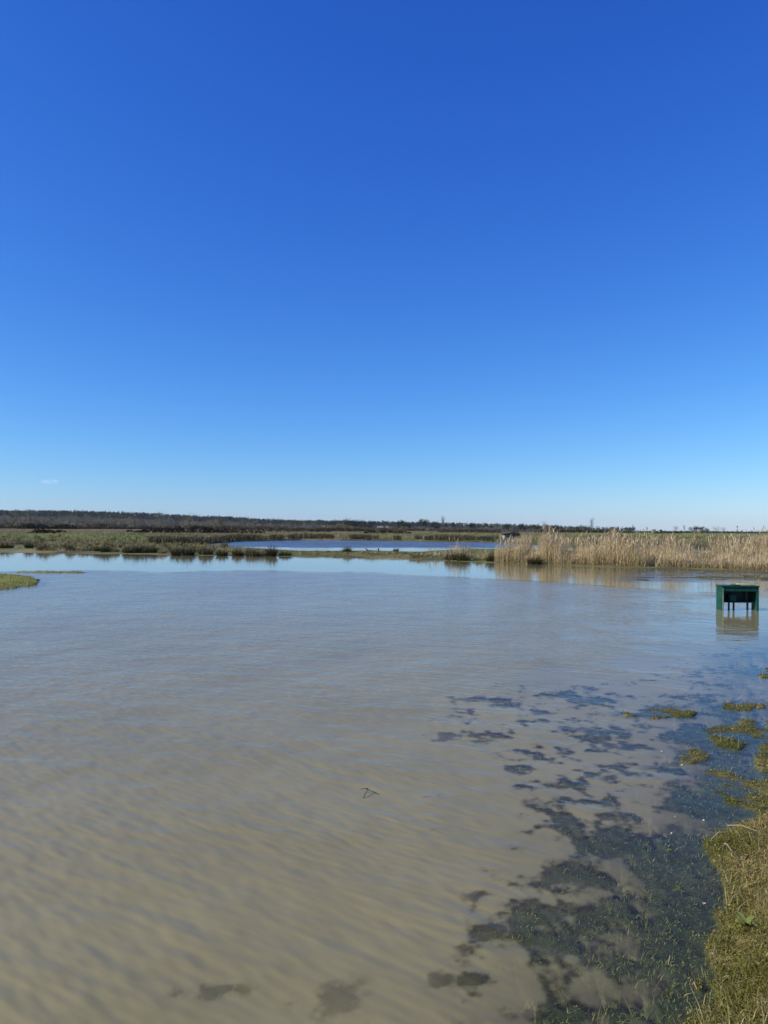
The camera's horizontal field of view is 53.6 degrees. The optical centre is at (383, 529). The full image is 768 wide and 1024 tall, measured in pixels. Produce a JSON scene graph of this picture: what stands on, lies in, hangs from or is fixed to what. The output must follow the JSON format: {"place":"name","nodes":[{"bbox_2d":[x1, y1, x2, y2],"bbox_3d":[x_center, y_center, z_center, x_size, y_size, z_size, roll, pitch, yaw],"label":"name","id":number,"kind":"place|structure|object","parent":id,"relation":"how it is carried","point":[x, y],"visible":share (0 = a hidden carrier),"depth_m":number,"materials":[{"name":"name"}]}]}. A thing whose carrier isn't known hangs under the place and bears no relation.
{"place":"outdoors","nodes":[
{"label":"outdoors","id":0,"kind":"place"},
{"bbox_2d":[0,540,767,1023],"bbox_3d":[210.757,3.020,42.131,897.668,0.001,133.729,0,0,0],"label":"water","id":1,"kind":"structure","parent":0,"point":[198,822],"depth_m":5.30,"materials":[{"name":"liquid"}]},
{"bbox_2d":[215,548,229,555],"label":"rush tussock","id":2,"kind":"object","parent":1,"relation":"in","point":[221,553],"visible":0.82,"depth_m":45.72,"materials":[{"name":"plant"}]},
{"bbox_2d":[231,547,243,555],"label":"rush tussock","id":3,"kind":"object","parent":1,"relation":"in","point":[239,553],"visible":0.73,"depth_m":45.85,"materials":[{"name":"green plant"}]},
{"bbox_2d":[263,545,279,555],"bbox_3d":[-6.699,1.185,45.593,1.397,0.932,1.172,0,0,-6],"label":"rush tussock","id":4,"kind":"object","parent":1,"relation":"in","point":[271,553],"visible":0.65,"depth_m":45.39,"materials":[{"name":"plant"}]},
{"bbox_2d":[443,551,458,560],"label":"rush tussock","id":5,"kind":"object","parent":1,"relation":"in","point":[448,557],"visible":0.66,"depth_m":40.57,"materials":[{"name":"green plant"}]},
{"bbox_2d":[455,549,473,560],"bbox_3d":[4.221,1.325,40.072,1.293,0.778,1.304,0,0,3],"label":"rush tussock","id":6,"kind":"object","parent":1,"relation":"in","point":[463,557],"visible":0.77,"depth_m":39.95,"materials":[{"name":"plant"}]},
{"bbox_2d":[526,555,546,563],"bbox_3d":[7.384,1.437,37.123,1.327,0.621,1.114,0,0,-7],"label":"rush tussock","id":7,"kind":"object","parent":1,"relation":"in","point":[532,561],"visible":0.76,"depth_m":36.94,"materials":[{"name":"green plant"}]},
{"bbox_2d":[0,514,767,1023],"bbox_3d":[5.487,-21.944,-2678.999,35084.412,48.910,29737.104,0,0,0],"label":"ground","id":8,"kind":"structure","parent":0,"point":[748,684],"depth_m":4.10,"materials":[{"name":"soil"}]},
{"bbox_2d":[0,540,15,547],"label":"rush tussock","id":9,"kind":"object","parent":8,"relation":"on","point":[6,545],"visible":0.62,"depth_m":54.98,"materials":[{"name":"green plant"}]},
{"bbox_2d":[9,512,20,522],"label":"bare tree","id":10,"kind":"object","parent":8,"relation":"on","point":[15,513],"visible":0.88,"depth_m":700.02,"materials":[{"name":"grey plant"}]},
{"bbox_2d":[0,521,57,527],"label":"hedgerow","id":11,"kind":"object","parent":8,"relation":"on","point":[21,524],"visible":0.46,"depth_m":684.83,"materials":[{"name":"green plant"}]},
{"bbox_2d":[23,540,34,547],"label":"rush tussock","id":12,"kind":"object","parent":8,"relation":"on","point":[28,545],"visible":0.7,"depth_m":55.32,"materials":[{"name":"green plant"}]},
{"bbox_2d":[24,509,39,522],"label":"bare tree","id":13,"kind":"object","parent":8,"relation":"on","point":[30,518],"visible":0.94,"depth_m":719.74,"materials":[{"name":"plant"}]},
{"bbox_2d":[17,523,49,528],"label":"evergreen shrub","id":14,"kind":"object","parent":8,"relation":"on","point":[32,526],"visible":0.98,"depth_m":559.77,"materials":[{"name":"green plant"}]},
{"bbox_2d":[27,529,55,533],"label":"bramble thicket","id":15,"kind":"object","parent":8,"relation":"on","point":[43,531],"visible":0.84,"depth_m":169.73,"materials":[{"name":"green plant"}]},
{"bbox_2d":[38,542,50,549],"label":"rush tussock","id":16,"kind":"object","parent":8,"relation":"on","point":[45,546],"visible":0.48,"depth_m":51.06,"materials":[{"name":"green plant"}]},
{"bbox_2d":[45,513,56,525],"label":"bare tree","id":17,"kind":"object","parent":8,"relation":"on","point":[52,520],"visible":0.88,"depth_m":648.95,"materials":[{"name":"plant"}]},
{"bbox_2d":[50,524,77,528],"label":"evergreen shrub","id":18,"kind":"object","parent":8,"relation":"on","point":[63,526],"visible":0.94,"depth_m":557.77,"materials":[{"name":"green plant"}]},
{"bbox_2d":[62,513,75,524],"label":"bare tree","id":19,"kind":"object","parent":8,"relation":"on","point":[69,518],"visible":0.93,"depth_m":729.53,"materials":[{"name":"grey plant"}]},
{"bbox_2d":[62,522,128,528],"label":"hedgerow","id":20,"kind":"object","parent":8,"relation":"on","point":[107,525],"visible":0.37,"depth_m":687.59,"materials":[{"name":"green plant"}]},
{"bbox_2d":[99,542,116,551],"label":"rush tussock","id":21,"kind":"object","parent":8,"relation":"on","point":[103,549],"visible":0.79,"depth_m":48.81,"materials":[{"name":"plant"}]},
{"bbox_2d":[121,545,131,552],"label":"rush tussock","id":22,"kind":"object","parent":8,"relation":"on","point":[127,549],"visible":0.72,"depth_m":48.17,"materials":[{"name":"plant"}]},
{"bbox_2d":[78,527,175,528],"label":"hedgerow","id":23,"kind":"object","parent":8,"relation":"on","point":[118,528],"visible":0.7,"depth_m":639.55,"materials":[{"name":"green plant"}]},
{"bbox_2d":[130,541,141,552],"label":"rush tussock","id":24,"kind":"object","parent":8,"relation":"on","point":[135,549],"visible":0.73,"depth_m":48.29,"materials":[{"name":"plant"}]},
{"bbox_2d":[138,543,148,552],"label":"rush tussock","id":25,"kind":"object","parent":8,"relation":"on","point":[144,548],"visible":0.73,"depth_m":48.42,"materials":[{"name":"green plant"}]},
{"bbox_2d":[148,545,158,552],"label":"rush tussock","id":26,"kind":"object","parent":8,"relation":"on","point":[153,549],"visible":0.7,"depth_m":48.51,"materials":[{"name":"plant"}]},
{"bbox_2d":[154,511,164,524],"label":"bare tree","id":27,"kind":"object","parent":8,"relation":"on","point":[161,518],"visible":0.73,"depth_m":800.34,"materials":[{"name":"plant"}]},
{"bbox_2d":[118,524,201,528],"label":"hedgerow","id":28,"kind":"object","parent":8,"relation":"on","point":[170,526],"visible":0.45,"depth_m":687.57,"materials":[{"name":"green plant"}]},
{"bbox_2d":[158,548,167,553],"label":"grass tussock","id":29,"kind":"object","parent":8,"relation":"on","point":[161,551],"depth_m":47.68,"materials":[{"name":"plant"}]},
{"bbox_2d":[169,546,181,554],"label":"rush tussock","id":30,"kind":"object","parent":8,"relation":"on","point":[177,552],"visible":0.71,"depth_m":46.07,"materials":[{"name":"plant"}]},
{"bbox_2d":[134,525,228,533],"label":"bramble thicket","id":31,"kind":"object","parent":8,"relation":"on","point":[193,529],"visible":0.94,"depth_m":209.18,"materials":[{"name":"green plant"}]},
{"bbox_2d":[179,541,195,554],"bbox_3d":[-11.976,1.168,46.360,1.295,0.899,1.306,0,0,43],"label":"rush tussock","id":32,"kind":"object","parent":8,"relation":"on","point":[185,552],"visible":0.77,"depth_m":46.13,"materials":[{"name":"green plant"}]},
{"bbox_2d":[181,512,196,527],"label":"bare tree","id":33,"kind":"object","parent":8,"relation":"on","point":[189,520],"visible":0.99,"depth_m":620.11,"materials":[{"name":"plant"}]},
{"bbox_2d":[196,544,214,554],"bbox_3d":[-10.885,1.092,46.521,1.256,1.055,1.253,0,0,-5],"label":"rush tussock","id":34,"kind":"object","parent":8,"relation":"on","point":[205,551],"visible":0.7,"depth_m":46.35,"materials":[{"name":"plant"}]},
{"bbox_2d":[219,538,228,547],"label":"rush tussock","id":35,"kind":"object","parent":8,"relation":"on","point":[224,544],"visible":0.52,"depth_m":60.03,"materials":[{"name":"plant"}]},
{"bbox_2d":[202,524,266,529],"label":"hedgerow","id":36,"kind":"object","parent":8,"relation":"on","point":[237,527],"visible":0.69,"depth_m":688.42,"materials":[{"name":"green plant"}]},
{"bbox_2d":[216,528,265,533],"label":"bramble thicket","id":37,"kind":"object","parent":8,"relation":"on","point":[242,530],"visible":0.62,"depth_m":214.50,"materials":[{"name":"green plant"}]},
{"bbox_2d":[244,544,259,555],"bbox_3d":[-7.809,1.204,45.346,1.309,0.926,1.312,0,0,-35],"label":"rush tussock","id":38,"kind":"object","parent":8,"relation":"on","point":[252,552],"visible":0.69,"depth_m":45.19,"materials":[{"name":"green plant"}]},
{"bbox_2d":[258,549,265,555],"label":"grass tussock","id":39,"kind":"object","parent":8,"relation":"on","point":[262,553],"depth_m":45.38,"materials":[{"name":"plant"}]},
{"bbox_2d":[278,550,290,555],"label":"rush tussock","id":40,"kind":"object","parent":8,"relation":"on","point":[281,553],"visible":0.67,"depth_m":45.57,"materials":[{"name":"plant"}]},
{"bbox_2d":[261,528,330,531],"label":"bramble thicket","id":41,"kind":"object","parent":8,"relation":"on","point":[296,530],"visible":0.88,"depth_m":329.65,"materials":[{"name":"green plant"}]},
{"bbox_2d":[254,525,338,529],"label":"hedgerow","id":42,"kind":"object","parent":8,"relation":"on","point":[281,528],"visible":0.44,"depth_m":688.70,"materials":[{"name":"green plant"}]},
{"bbox_2d":[0,509,635,530],"bbox_3d":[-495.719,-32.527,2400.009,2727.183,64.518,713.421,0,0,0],"label":"ridge forest","id":43,"kind":"object","parent":8,"relation":"on","point":[113,514],"visible":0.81,"depth_m":2179.56,"materials":[{"name":"green plant"}]},
{"bbox_2d":[148,532,498,543],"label":"rush belt","id":44,"kind":"object","parent":8,"relation":"on","point":[195,539],"visible":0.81,"depth_m":102.67,"materials":[{"name":"plant"}]},
{"bbox_2d":[329,520,345,527],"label":"pine tree","id":45,"kind":"object","parent":8,"relation":"on","point":[334,523],"visible":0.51,"depth_m":1300.09,"materials":[{"name":"green plant"}]},
{"bbox_2d":[309,527,373,531],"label":"bramble thicket","id":46,"kind":"object","parent":8,"relation":"on","point":[347,529],"visible":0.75,"depth_m":419.84,"materials":[{"name":"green plant"}]},
{"bbox_2d":[342,546,351,552],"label":"rush tussock","id":47,"kind":"object","parent":8,"relation":"on","point":[348,549],"visible":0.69,"depth_m":50.00,"materials":[{"name":"plant"}]},
{"bbox_2d":[339,518,357,526],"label":"pine tree","id":48,"kind":"object","parent":8,"relation":"on","point":[348,521],"visible":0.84,"depth_m":1295.40,"materials":[{"name":"green plant"}]},
{"bbox_2d":[354,520,365,527],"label":"pine tree","id":49,"kind":"object","parent":8,"relation":"on","point":[356,525],"visible":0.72,"depth_m":1299.56,"materials":[{"name":"green plant"}]},
{"bbox_2d":[364,520,377,528],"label":"pine tree","id":50,"kind":"object","parent":8,"relation":"on","point":[371,525],"visible":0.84,"depth_m":1298.52,"materials":[{"name":"green plant"}]},
{"bbox_2d":[332,526,421,530],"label":"hedgerow","id":51,"kind":"object","parent":8,"relation":"on","point":[387,528],"visible":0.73,"depth_m":688.39,"materials":[{"name":"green plant"}]},
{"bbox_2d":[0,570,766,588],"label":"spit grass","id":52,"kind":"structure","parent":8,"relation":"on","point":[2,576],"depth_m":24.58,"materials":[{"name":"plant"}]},
{"bbox_2d":[0,528,767,567],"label":"marsh grass","id":53,"kind":"structure","parent":8,"relation":"on","point":[79,542],"depth_m":93.98,"materials":[{"name":"plant"}]},
{"bbox_2d":[364,530,412,533],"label":"bramble thicket","id":54,"kind":"object","parent":8,"relation":"on","point":[392,531],"visible":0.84,"depth_m":259.71,"materials":[{"name":"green plant"}]},
{"bbox_2d":[396,520,405,528],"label":"pine tree","id":55,"kind":"object","parent":8,"relation":"on","point":[401,522],"visible":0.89,"depth_m":898.82,"materials":[{"name":"green plant"}]},
{"bbox_2d":[406,551,431,556],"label":"grass tussock","id":56,"kind":"object","parent":8,"relation":"on","point":[420,554],"depth_m":43.74,"materials":[{"name":"plant"}]},
{"bbox_2d":[417,519,429,525],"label":"pine tree","id":57,"kind":"object","parent":8,"relation":"on","point":[424,522],"visible":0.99,"depth_m":997.45,"materials":[{"name":"green plant"}]},
{"bbox_2d":[431,521,439,528],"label":"pine tree","id":58,"kind":"object","parent":8,"relation":"on","point":[436,526],"visible":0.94,"depth_m":998.12,"materials":[{"name":"green plant"}]},
{"bbox_2d":[413,527,499,531],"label":"hedgerow","id":59,"kind":"object","parent":8,"relation":"on","point":[451,529],"visible":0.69,"depth_m":688.79,"materials":[{"name":"green plant"}]},
{"bbox_2d":[445,538,471,557],"bbox_3d":[4.042,1.025,42.072,1.858,1.257,1.152,0,0,0],"label":"reed clump","id":60,"kind":"object","parent":8,"relation":"on","point":[459,546],"visible":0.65,"depth_m":42.04,"materials":[{"name":"beige plant"}]},
{"bbox_2d":[439,530,501,532],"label":"bramble thicket","id":61,"kind":"object","parent":8,"relation":"on","point":[480,531],"visible":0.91,"depth_m":379.67,"materials":[{"name":"green plant"}]},
{"bbox_2d":[468,523,477,528],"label":"pine tree","id":62,"kind":"object","parent":8,"relation":"on","point":[473,525],"visible":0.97,"depth_m":1097.46,"materials":[{"name":"green plant"}]},
{"bbox_2d":[473,555,484,559],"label":"grass tussock","id":63,"kind":"object","parent":8,"relation":"on","point":[480,558],"depth_m":40.08,"materials":[{"name":"green plant"}]},
{"bbox_2d":[477,549,490,557],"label":"reed clump","id":64,"kind":"object","parent":8,"relation":"on","point":[484,553],"visible":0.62,"depth_m":40.90,"materials":[{"name":"plant"}]},
{"bbox_2d":[485,550,494,561],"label":"rush tussock","id":65,"kind":"object","parent":8,"relation":"on","point":[490,558],"visible":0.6,"depth_m":38.92,"materials":[{"name":"green plant"}]},
{"bbox_2d":[500,533,518,539],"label":"bird hide","id":66,"kind":"object","parent":8,"relation":"on","point":[507,535],"visible":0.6,"depth_m":111.24},
{"bbox_2d":[513,523,530,530],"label":"pine tree","id":67,"kind":"object","parent":8,"relation":"on","point":[521,526],"visible":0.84,"depth_m":1096.41,"materials":[{"name":"green plant"}]},
{"bbox_2d":[531,524,540,529],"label":"pine tree","id":68,"kind":"object","parent":8,"relation":"on","point":[534,527],"visible":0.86,"depth_m":1099.41,"materials":[{"name":"green plant"}]},
{"bbox_2d":[493,529,613,531],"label":"hedgerow","id":69,"kind":"object","parent":8,"relation":"on","point":[523,530],"visible":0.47,"depth_m":689.09,"materials":[{"name":"green plant"}]},
{"bbox_2d":[535,529,614,532],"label":"hedgerow","id":70,"kind":"object","parent":8,"relation":"on","point":[591,531],"visible":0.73,"depth_m":519.93,"materials":[{"name":"green plant"}]},
{"bbox_2d":[574,525,589,529],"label":"pine tree","id":71,"kind":"object","parent":8,"relation":"on","point":[580,526],"visible":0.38,"depth_m":1199.96,"materials":[{"name":"green plant"}]},
{"bbox_2d":[430,667,767,1023],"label":"submerged grass","id":72,"kind":"structure","parent":8,"relation":"on","point":[556,997],"depth_m":3.28,"materials":[{"name":"green plant"}]},
{"bbox_2d":[494,525,767,570],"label":"reed bed","id":73,"kind":"object","parent":8,"relation":"on","point":[611,550],"visible":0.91,"depth_m":36.14,"materials":[{"name":"beige plant"}]},
{"bbox_2d":[673,885,686,893],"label":"weed plant","id":74,"kind":"object","parent":8,"relation":"on","point":[679,889],"visible":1,"depth_m":3.50,"materials":[{"name":"green plant"}]},
{"bbox_2d":[621,667,767,1023],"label":"turf","id":75,"kind":"structure","parent":8,"relation":"on","point":[755,1006],"depth_m":3.05,"materials":[{"name":"green plant"}]},
{"bbox_2d":[735,911,758,927],"bbox_3d":[1.452,1.567,3.040,0.092,0.028,0.109,0,0,0],"label":"weed plant","id":76,"kind":"object","parent":75,"relation":"on","point":[744,918],"visible":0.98,"depth_m":3.05,"materials":[{"name":"green plant"}]},
{"bbox_2d":[641,531,766,532],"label":"hedgerow","id":77,"kind":"object","parent":8,"relation":"on","point":[700,531],"visible":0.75,"depth_m":639.75,"materials":[{"name":"green plant"}]},
{"bbox_2d":[716,583,759,610],"bbox_3d":[7.438,1.579,16.000,0.780,0.858,0.340,0,0,3],"label":"table","id":78,"kind":"object","parent":8,"relation":"on","point":[739,593],"visible":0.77,"depth_m":15.96,"materials":[{"name":"green wood"}]},
{"bbox_2d":[0,0,767,531],"label":"sky","id":79,"kind":"structure","parent":0,"point":[462,261],"materials":[{"name":"blue"}]}
]}

